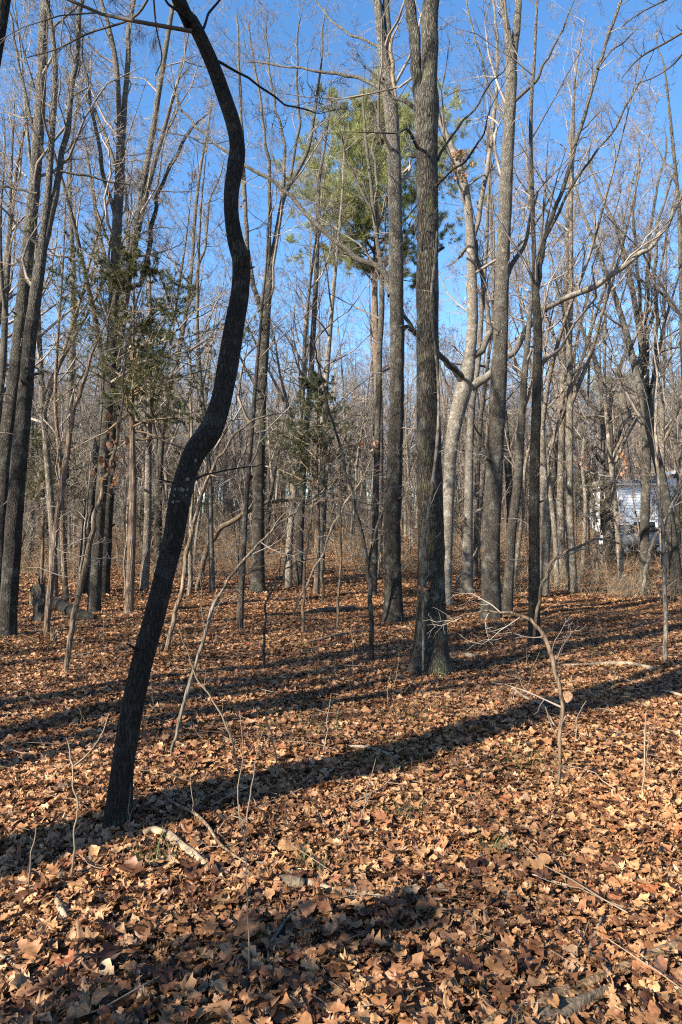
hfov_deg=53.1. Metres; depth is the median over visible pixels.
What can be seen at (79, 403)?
bare tree
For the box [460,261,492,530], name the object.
bare tree
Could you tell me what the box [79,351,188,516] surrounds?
bare tree
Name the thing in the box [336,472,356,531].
young tree
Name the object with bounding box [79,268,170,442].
bare tree
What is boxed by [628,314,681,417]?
bare tree
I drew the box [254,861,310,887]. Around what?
fallen branch
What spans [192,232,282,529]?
bare tree
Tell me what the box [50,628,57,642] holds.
stump
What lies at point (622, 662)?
fallen branch
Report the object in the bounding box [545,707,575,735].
seedling
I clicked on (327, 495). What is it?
young tree
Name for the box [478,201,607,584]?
bare tree
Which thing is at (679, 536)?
bare tree
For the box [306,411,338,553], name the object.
young tree
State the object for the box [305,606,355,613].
fallen log
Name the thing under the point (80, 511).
young tree
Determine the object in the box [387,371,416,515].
bare tree
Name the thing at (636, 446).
bare tree
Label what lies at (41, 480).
cedar tree
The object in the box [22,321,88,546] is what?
bare tree
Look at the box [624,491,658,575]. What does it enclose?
young tree
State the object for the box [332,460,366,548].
young tree
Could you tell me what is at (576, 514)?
young tree
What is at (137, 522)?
young tree
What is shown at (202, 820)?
fallen branch
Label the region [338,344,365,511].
bare tree
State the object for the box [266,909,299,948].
fallen branch
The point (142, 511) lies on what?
cedar tree
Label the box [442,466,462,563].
young tree
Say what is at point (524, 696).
fallen branch
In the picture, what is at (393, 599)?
oak tree
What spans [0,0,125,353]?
bare tree
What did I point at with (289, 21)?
sky
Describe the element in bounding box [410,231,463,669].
vine
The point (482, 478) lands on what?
bare tree
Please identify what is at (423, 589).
leaf cluster
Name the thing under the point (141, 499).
young tree
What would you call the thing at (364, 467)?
bare tree
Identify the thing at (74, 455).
bare tree
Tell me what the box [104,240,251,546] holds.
bare tree
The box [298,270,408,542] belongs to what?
bare tree
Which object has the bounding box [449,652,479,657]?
fallen log
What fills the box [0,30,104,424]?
bare tree
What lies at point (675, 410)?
bare tree
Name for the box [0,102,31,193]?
bare tree
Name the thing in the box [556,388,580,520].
bare tree
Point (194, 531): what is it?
young tree
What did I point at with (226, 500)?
young tree
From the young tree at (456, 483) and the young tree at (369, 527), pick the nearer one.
the young tree at (456, 483)
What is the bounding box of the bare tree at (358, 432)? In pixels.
[334,352,416,477]
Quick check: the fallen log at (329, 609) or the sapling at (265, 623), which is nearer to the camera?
the sapling at (265, 623)
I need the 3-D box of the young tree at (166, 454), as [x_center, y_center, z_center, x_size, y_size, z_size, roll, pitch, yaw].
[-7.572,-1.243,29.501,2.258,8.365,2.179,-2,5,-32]
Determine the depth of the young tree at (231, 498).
48.46 m
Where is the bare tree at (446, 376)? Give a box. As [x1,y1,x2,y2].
[404,290,466,453]
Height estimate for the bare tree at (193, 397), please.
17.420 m
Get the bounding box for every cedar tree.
[8,218,266,612]
[24,425,91,582]
[24,437,51,514]
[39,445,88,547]
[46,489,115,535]
[113,498,154,540]
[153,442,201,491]
[197,495,226,540]
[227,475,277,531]
[243,371,413,594]
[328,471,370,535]
[369,437,417,528]
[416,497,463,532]
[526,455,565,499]
[564,472,604,553]
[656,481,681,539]
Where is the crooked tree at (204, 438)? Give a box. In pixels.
[0,0,351,832]
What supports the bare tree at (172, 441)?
on the ground
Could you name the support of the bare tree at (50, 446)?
on the ground
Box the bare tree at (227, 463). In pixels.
[217,417,245,506]
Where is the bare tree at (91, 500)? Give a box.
[1,0,263,593]
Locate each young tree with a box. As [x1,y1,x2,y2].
[21,432,81,564]
[22,451,53,543]
[23,481,48,574]
[23,494,45,549]
[33,348,93,542]
[35,502,46,548]
[54,481,78,546]
[64,441,84,576]
[66,433,93,559]
[69,414,88,501]
[84,324,156,529]
[112,452,127,567]
[113,477,152,554]
[114,421,153,544]
[114,465,127,539]
[137,390,183,555]
[137,462,170,547]
[138,447,154,541]
[141,453,194,582]
[181,493,205,575]
[194,481,216,555]
[195,420,247,575]
[198,505,207,553]
[201,483,237,567]
[202,482,233,532]
[210,422,252,583]
[212,384,282,557]
[218,471,236,532]
[233,502,251,578]
[265,382,309,576]
[283,439,334,572]
[303,396,342,562]
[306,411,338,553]
[326,381,369,537]
[329,437,358,550]
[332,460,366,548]
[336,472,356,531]
[341,419,366,508]
[352,441,386,580]
[355,479,371,532]
[356,485,371,539]
[359,495,372,555]
[401,447,417,562]
[401,480,415,526]
[402,459,417,547]
[439,322,485,551]
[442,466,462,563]
[454,424,466,511]
[454,438,481,542]
[458,442,484,522]
[459,418,483,533]
[464,363,514,523]
[512,437,554,547]
[517,469,528,564]
[556,379,599,531]
[556,417,591,543]
[577,480,625,592]
[591,372,651,585]
[615,456,625,514]
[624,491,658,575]
[629,481,652,521]
[635,390,681,576]
[636,451,681,556]
[650,490,658,554]
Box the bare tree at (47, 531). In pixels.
[0,326,53,542]
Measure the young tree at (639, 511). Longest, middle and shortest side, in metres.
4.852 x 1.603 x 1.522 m
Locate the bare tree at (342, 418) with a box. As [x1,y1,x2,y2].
[310,331,370,513]
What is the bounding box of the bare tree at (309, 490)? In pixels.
[290,349,356,519]
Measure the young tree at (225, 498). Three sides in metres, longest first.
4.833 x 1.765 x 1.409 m
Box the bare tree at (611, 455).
[508,167,680,582]
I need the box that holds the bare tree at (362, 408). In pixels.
[338,305,389,536]
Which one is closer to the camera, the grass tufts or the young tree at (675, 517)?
the grass tufts
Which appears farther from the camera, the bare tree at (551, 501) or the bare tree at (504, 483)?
the bare tree at (504, 483)
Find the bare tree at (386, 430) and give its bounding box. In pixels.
[355,332,416,532]
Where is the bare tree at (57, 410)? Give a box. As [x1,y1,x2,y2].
[0,116,121,600]
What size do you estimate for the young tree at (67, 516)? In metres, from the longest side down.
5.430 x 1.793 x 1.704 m
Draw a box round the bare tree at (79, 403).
[42,305,126,474]
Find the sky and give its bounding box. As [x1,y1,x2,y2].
[0,0,681,519]
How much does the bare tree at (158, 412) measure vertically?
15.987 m
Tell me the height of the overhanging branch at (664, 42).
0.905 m
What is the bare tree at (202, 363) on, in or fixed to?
on the ground
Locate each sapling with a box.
[65,418,118,577]
[110,408,160,597]
[156,367,350,650]
[159,292,222,595]
[170,440,363,756]
[195,479,379,590]
[218,462,272,611]
[253,273,410,660]
[261,529,330,668]
[276,416,330,630]
[287,453,385,613]
[299,436,350,601]
[325,460,378,626]
[424,590,585,790]
[531,503,678,643]
[582,291,681,659]
[640,467,681,596]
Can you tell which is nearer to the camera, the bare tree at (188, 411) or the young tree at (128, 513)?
the young tree at (128, 513)
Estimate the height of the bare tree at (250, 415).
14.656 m
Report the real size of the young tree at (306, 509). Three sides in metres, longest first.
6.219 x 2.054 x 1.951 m
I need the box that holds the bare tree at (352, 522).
[330,257,407,552]
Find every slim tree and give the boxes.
[4,0,130,577]
[125,25,281,572]
[200,160,348,630]
[259,6,414,585]
[301,33,411,596]
[408,530,418,663]
[512,164,609,435]
[578,0,681,428]
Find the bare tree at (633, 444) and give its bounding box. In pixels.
[620,390,667,476]
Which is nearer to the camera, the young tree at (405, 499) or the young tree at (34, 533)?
the young tree at (34, 533)
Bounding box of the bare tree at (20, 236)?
[0,67,75,391]
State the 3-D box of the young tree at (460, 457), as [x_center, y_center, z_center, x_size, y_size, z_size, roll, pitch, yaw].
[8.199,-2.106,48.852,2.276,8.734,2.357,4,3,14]
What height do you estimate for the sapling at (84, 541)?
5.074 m
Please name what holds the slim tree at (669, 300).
on the ground
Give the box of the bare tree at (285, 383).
[265,324,302,479]
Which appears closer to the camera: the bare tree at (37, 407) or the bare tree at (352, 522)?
the bare tree at (352, 522)
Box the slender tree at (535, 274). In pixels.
[438,0,681,644]
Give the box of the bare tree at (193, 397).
[171,325,219,454]
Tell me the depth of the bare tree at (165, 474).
35.03 m
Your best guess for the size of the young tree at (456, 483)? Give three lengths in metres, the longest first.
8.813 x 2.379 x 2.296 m
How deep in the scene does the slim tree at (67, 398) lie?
27.07 m
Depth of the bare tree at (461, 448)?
50.88 m
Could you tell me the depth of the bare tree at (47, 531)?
44.66 m
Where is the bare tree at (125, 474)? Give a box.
[97,341,142,537]
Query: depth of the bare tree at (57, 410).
17.21 m
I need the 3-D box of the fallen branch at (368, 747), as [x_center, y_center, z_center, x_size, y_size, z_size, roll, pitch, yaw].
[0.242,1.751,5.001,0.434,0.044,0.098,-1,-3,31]
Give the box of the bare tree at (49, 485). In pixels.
[0,0,188,596]
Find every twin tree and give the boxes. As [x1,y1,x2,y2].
[0,0,173,586]
[0,0,225,636]
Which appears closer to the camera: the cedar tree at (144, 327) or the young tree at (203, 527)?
the cedar tree at (144, 327)
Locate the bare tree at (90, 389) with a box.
[61,262,125,447]
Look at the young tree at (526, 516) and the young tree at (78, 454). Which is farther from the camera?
the young tree at (78, 454)
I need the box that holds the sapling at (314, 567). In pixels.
[287,453,385,613]
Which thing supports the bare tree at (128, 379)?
on the ground
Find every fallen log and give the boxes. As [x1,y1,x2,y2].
[52,596,97,620]
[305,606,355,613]
[305,879,395,907]
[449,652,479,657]
[475,937,681,1023]
[531,983,616,1023]
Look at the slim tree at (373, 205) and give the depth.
18.03 m
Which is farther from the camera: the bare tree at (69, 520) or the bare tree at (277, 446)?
the bare tree at (277, 446)
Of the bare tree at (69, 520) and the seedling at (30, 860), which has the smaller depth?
the seedling at (30, 860)
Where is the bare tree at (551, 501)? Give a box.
[467,153,645,586]
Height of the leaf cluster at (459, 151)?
0.729 m
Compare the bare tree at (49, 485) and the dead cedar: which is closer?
the dead cedar
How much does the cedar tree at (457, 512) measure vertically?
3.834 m
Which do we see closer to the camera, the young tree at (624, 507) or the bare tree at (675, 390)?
the young tree at (624, 507)
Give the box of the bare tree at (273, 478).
[251,310,334,545]
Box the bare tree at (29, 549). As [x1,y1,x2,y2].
[2,198,91,560]
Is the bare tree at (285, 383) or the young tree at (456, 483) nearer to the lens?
the young tree at (456, 483)
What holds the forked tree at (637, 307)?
on the ground
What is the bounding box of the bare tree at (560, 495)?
[476,21,658,578]
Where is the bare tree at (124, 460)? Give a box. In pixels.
[85,331,143,533]
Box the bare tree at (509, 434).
[475,372,527,528]
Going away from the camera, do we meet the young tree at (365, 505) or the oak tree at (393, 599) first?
the oak tree at (393, 599)
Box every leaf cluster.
[90,411,129,487]
[357,440,364,447]
[417,581,430,591]
[444,147,480,170]
[446,170,467,184]
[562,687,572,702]
[573,455,590,469]
[619,452,627,476]
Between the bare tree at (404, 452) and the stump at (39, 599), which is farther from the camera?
the bare tree at (404, 452)
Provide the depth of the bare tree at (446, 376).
56.40 m
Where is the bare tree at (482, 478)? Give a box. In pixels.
[369,193,543,570]
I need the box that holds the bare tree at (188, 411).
[168,320,207,549]
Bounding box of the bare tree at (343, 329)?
[266,237,357,539]
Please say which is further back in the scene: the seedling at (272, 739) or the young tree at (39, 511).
the young tree at (39, 511)
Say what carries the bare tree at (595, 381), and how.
on the ground
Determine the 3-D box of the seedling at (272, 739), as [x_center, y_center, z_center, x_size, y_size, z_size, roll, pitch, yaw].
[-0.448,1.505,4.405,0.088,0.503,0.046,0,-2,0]
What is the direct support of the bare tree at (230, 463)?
on the ground
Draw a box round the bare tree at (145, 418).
[69,258,188,552]
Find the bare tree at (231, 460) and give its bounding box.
[218,384,249,514]
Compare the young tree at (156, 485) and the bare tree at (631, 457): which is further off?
the bare tree at (631, 457)
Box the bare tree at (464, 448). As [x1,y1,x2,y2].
[440,401,481,485]
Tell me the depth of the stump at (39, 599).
12.82 m
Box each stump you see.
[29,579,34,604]
[31,573,45,621]
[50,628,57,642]
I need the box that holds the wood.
[3,308,681,528]
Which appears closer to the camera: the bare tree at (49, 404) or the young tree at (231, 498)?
the young tree at (231, 498)
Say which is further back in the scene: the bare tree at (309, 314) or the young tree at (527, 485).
the young tree at (527, 485)
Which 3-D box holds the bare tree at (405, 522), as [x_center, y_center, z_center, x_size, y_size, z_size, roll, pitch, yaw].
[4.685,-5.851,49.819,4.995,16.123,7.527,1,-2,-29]
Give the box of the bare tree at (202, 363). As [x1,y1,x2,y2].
[163,266,230,442]
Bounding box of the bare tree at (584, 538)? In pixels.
[543,184,634,574]
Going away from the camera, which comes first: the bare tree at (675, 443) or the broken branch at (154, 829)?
the broken branch at (154, 829)
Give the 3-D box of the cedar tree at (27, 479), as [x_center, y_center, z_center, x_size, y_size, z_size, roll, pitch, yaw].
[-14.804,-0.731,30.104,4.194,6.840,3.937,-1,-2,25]
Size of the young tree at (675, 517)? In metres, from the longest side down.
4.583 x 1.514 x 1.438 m
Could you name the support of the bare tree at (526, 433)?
on the ground
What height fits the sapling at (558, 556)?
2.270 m
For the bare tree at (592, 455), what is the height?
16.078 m
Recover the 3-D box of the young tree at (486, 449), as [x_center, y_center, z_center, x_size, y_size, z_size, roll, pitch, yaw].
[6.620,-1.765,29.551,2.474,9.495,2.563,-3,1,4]
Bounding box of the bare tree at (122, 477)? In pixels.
[88,412,126,496]
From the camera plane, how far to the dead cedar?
11.27 m
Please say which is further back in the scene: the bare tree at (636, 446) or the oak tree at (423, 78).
the bare tree at (636, 446)
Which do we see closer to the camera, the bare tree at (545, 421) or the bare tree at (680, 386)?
the bare tree at (680, 386)
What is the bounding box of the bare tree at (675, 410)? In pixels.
[665,377,681,467]
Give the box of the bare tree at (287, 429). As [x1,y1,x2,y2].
[248,379,298,490]
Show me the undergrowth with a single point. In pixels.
(357, 546)
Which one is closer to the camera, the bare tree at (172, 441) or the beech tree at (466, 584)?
the beech tree at (466, 584)
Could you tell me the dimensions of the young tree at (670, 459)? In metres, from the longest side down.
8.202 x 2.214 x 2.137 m
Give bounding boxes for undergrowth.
[20,481,681,601]
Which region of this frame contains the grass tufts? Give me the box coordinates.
[122,629,680,873]
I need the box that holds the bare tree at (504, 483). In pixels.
[502,414,517,533]
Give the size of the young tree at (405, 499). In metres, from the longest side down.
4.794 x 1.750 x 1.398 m
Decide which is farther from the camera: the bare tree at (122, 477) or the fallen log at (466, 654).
the bare tree at (122, 477)
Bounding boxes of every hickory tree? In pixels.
[420,0,587,619]
[475,54,593,614]
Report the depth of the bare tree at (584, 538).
26.58 m
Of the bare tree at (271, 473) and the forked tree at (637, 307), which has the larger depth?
the bare tree at (271, 473)
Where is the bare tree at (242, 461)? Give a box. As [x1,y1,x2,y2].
[220,414,250,489]
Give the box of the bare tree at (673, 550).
[513,136,681,594]
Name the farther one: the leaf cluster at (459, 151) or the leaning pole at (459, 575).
the leaning pole at (459, 575)
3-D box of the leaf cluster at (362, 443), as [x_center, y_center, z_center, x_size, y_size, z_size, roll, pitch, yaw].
[0.503,-1.721,17.114,0.264,0.240,0.200,-2,-3,36]
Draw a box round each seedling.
[27,827,36,888]
[66,713,108,874]
[127,786,132,829]
[148,681,155,713]
[177,627,239,774]
[187,775,195,820]
[216,711,275,970]
[265,706,277,781]
[323,693,332,753]
[338,805,348,838]
[357,759,375,827]
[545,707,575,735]
[546,771,552,813]
[572,702,586,740]
[641,711,646,789]
[643,739,652,772]
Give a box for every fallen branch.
[0,954,16,964]
[54,897,67,918]
[103,986,135,998]
[135,970,142,990]
[162,795,248,865]
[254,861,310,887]
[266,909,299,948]
[307,629,368,641]
[347,745,397,759]
[352,766,400,802]
[515,690,554,724]
[532,874,567,885]
[560,661,660,669]
[588,915,603,951]
[660,689,681,695]
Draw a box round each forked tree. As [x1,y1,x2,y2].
[11,0,270,612]
[77,0,265,593]
[550,63,681,590]
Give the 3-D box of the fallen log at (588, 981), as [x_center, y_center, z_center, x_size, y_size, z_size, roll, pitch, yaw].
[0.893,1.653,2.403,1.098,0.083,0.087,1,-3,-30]
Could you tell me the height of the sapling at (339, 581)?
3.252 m
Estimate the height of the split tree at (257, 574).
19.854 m
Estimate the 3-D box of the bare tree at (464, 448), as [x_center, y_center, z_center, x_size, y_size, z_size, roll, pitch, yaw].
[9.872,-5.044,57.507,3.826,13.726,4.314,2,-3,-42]
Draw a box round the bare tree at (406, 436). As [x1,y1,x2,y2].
[358,313,460,545]
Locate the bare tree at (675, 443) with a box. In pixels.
[616,262,681,550]
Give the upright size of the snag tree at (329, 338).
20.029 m
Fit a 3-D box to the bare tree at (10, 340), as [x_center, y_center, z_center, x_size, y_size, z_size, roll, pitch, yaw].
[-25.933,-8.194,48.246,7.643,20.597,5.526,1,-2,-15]
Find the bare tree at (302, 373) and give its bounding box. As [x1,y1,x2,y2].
[189,93,386,587]
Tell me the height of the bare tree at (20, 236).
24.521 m
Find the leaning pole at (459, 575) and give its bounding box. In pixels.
[453,477,525,593]
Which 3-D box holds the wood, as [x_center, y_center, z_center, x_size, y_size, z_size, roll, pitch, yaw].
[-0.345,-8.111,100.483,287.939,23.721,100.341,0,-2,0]
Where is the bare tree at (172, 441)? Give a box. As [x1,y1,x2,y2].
[84,244,220,532]
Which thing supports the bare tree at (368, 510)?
on the ground
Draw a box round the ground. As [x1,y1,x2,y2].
[0,520,681,1023]
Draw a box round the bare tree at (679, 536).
[670,320,681,549]
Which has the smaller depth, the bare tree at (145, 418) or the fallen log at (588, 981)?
the fallen log at (588, 981)
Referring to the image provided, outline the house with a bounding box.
[590,470,676,531]
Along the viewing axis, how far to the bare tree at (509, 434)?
58.32 m
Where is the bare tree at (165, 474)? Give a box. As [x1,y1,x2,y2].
[121,199,223,504]
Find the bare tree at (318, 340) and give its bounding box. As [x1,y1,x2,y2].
[277,241,363,541]
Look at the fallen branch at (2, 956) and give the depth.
2.52 m
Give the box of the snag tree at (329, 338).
[249,92,411,573]
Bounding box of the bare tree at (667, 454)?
[665,369,681,481]
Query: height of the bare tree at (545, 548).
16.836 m
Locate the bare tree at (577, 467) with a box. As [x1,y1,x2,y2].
[573,386,594,521]
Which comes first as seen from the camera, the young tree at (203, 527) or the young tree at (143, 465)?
the young tree at (203, 527)
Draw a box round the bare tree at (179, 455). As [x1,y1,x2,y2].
[168,358,223,545]
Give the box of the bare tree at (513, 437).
[476,328,549,450]
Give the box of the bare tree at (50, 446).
[4,344,94,535]
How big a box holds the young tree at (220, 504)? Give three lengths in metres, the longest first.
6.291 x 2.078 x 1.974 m
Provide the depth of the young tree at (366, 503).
44.54 m
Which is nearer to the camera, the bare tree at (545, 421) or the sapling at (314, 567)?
the sapling at (314, 567)
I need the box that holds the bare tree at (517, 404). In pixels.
[508,326,529,523]
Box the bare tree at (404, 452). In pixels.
[402,404,416,543]
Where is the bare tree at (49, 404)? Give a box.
[37,318,76,527]
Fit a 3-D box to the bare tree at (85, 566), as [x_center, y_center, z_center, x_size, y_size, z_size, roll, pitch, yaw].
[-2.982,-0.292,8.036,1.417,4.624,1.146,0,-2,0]
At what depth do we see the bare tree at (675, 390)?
60.39 m
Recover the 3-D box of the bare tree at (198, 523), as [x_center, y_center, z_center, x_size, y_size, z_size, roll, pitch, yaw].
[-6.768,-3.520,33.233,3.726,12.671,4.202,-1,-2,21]
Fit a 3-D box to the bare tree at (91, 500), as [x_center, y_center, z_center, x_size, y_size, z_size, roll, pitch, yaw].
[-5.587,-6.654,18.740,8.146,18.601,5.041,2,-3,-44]
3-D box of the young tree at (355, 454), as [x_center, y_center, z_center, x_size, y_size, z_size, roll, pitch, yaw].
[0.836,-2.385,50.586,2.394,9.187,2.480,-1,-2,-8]
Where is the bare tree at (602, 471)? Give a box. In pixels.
[574,287,641,533]
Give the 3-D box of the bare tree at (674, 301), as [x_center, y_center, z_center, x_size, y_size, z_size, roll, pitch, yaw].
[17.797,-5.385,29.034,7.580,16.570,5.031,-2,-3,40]
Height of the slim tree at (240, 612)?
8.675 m
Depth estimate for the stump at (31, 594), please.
16.19 m
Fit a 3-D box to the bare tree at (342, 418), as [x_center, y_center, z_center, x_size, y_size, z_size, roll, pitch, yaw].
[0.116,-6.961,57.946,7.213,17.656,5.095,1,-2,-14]
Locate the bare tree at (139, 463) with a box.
[123,401,173,488]
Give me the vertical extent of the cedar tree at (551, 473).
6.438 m
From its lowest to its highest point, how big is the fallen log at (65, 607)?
0.328 m
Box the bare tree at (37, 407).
[2,325,75,534]
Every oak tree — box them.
[147,0,481,623]
[255,0,526,677]
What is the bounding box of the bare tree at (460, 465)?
[442,406,482,503]
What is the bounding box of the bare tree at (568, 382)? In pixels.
[478,0,676,592]
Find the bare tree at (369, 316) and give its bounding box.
[329,234,411,530]
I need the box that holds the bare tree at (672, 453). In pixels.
[654,340,681,527]
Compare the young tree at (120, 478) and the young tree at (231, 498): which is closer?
the young tree at (120, 478)
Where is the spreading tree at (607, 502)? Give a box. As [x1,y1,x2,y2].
[527,208,666,561]
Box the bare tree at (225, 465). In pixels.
[211,407,246,521]
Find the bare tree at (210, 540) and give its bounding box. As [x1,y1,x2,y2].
[108,53,279,591]
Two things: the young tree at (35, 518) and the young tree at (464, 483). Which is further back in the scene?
the young tree at (464, 483)
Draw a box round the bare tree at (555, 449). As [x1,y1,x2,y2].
[507,195,653,551]
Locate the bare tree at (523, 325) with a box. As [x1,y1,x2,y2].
[483,180,573,558]
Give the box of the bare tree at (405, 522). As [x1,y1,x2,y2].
[359,325,443,537]
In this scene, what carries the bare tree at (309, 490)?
on the ground
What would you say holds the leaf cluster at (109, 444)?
hanging from the bare tree at (85, 566)
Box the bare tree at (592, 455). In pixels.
[576,337,623,531]
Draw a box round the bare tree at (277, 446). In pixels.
[265,385,292,525]
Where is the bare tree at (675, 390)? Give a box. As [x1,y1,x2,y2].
[659,332,681,464]
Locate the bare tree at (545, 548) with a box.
[443,0,669,595]
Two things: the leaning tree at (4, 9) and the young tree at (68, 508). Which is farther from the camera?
the young tree at (68, 508)
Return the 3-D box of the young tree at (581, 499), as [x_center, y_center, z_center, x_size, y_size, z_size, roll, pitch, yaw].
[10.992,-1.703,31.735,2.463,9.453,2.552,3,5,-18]
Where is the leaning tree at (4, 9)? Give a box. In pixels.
[0,0,77,66]
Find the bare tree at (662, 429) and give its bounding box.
[596,172,681,568]
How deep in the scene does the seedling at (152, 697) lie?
6.00 m
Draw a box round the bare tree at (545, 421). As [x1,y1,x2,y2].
[518,380,559,524]
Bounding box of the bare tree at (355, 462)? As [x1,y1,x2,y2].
[339,415,366,523]
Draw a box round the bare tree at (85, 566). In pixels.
[26,310,151,673]
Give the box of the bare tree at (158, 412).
[115,280,195,487]
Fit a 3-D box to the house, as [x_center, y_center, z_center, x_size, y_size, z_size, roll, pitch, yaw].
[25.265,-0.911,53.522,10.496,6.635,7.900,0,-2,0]
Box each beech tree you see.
[362,0,681,604]
[401,37,550,594]
[462,165,544,577]
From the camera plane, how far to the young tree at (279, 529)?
24.99 m
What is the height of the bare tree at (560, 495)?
21.201 m
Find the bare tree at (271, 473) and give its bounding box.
[226,292,322,533]
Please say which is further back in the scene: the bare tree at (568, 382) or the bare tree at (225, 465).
the bare tree at (225, 465)
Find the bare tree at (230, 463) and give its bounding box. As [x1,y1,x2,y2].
[219,411,243,520]
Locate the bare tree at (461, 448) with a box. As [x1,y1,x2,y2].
[406,298,478,527]
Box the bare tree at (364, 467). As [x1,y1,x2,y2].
[354,384,383,517]
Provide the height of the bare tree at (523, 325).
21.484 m
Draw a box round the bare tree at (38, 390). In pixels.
[27,334,60,476]
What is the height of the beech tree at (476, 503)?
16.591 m
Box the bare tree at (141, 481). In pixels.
[124,336,173,541]
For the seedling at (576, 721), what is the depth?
5.21 m
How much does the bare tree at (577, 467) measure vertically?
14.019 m
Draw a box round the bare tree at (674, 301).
[666,285,679,367]
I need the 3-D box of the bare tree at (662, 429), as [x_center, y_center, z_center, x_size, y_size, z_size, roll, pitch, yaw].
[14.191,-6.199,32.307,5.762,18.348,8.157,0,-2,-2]
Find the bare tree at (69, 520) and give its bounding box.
[29,338,119,557]
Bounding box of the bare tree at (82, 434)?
[51,354,119,487]
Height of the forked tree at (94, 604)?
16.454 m
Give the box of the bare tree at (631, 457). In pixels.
[616,400,652,478]
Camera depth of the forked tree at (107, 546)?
19.45 m
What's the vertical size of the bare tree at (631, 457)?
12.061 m
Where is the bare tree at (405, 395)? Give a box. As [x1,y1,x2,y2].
[402,331,449,499]
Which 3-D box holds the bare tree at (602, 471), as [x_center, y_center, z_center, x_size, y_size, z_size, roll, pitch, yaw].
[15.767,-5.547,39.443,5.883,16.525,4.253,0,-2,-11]
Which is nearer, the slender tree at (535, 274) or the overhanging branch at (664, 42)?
the overhanging branch at (664, 42)
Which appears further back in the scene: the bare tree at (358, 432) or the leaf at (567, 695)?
the bare tree at (358, 432)
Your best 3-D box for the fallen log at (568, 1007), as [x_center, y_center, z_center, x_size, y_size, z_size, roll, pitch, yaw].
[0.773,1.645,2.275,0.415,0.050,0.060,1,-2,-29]
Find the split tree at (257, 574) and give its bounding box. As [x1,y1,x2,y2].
[182,0,401,592]
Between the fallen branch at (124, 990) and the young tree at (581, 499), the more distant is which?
the young tree at (581, 499)
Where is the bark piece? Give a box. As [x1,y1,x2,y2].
[276,874,304,887]
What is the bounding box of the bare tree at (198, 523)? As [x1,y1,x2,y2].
[179,322,233,562]
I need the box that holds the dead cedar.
[35,288,130,632]
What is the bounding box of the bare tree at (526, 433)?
[510,369,530,516]
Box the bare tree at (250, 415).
[233,361,286,488]
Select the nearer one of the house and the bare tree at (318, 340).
the bare tree at (318, 340)
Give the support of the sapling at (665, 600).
on the ground
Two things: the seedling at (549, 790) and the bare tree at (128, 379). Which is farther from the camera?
the bare tree at (128, 379)
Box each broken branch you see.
[142,826,167,837]
[165,830,210,867]
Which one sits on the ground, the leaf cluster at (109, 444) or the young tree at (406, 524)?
the young tree at (406, 524)
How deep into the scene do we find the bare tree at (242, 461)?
57.52 m
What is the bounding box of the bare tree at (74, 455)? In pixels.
[49,371,96,546]
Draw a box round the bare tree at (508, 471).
[383,12,576,522]
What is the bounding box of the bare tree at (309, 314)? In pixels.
[254,168,362,579]
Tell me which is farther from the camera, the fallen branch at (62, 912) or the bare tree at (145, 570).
the bare tree at (145, 570)
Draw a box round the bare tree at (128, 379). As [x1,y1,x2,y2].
[88,264,159,443]
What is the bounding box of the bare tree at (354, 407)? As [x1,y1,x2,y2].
[338,349,385,524]
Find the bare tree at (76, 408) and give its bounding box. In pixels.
[36,347,99,456]
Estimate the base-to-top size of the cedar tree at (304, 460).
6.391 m
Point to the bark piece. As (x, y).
(291, 881)
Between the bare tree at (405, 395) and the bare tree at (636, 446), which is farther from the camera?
the bare tree at (636, 446)
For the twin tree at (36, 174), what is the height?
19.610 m
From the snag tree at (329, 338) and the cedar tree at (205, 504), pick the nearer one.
the snag tree at (329, 338)
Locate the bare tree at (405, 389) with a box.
[359,316,415,526]
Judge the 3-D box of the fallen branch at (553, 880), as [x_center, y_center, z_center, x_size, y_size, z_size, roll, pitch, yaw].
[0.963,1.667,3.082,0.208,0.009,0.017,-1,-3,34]
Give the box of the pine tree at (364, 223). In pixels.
[270,64,499,559]
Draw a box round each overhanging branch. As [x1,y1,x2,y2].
[4,0,171,85]
[616,0,681,96]
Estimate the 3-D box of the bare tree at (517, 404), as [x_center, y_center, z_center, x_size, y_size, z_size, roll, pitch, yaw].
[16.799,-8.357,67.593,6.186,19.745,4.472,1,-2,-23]
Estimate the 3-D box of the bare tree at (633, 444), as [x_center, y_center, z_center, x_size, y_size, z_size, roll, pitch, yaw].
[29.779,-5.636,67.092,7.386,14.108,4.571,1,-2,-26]
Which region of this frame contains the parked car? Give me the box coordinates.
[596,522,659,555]
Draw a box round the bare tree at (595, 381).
[583,366,665,477]
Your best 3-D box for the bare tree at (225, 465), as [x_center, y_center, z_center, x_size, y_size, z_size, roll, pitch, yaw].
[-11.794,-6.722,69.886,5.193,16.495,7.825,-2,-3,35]
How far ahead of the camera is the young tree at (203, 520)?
35.06 m
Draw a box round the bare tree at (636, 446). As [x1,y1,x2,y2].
[618,386,654,478]
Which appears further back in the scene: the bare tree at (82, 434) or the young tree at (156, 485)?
the bare tree at (82, 434)
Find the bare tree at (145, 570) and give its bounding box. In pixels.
[65,115,231,590]
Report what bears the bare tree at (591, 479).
on the ground
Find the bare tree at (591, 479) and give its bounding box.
[554,343,628,580]
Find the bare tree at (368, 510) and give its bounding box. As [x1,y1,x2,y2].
[348,283,416,577]
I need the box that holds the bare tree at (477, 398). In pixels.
[443,311,509,449]
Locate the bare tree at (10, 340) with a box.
[2,305,14,410]

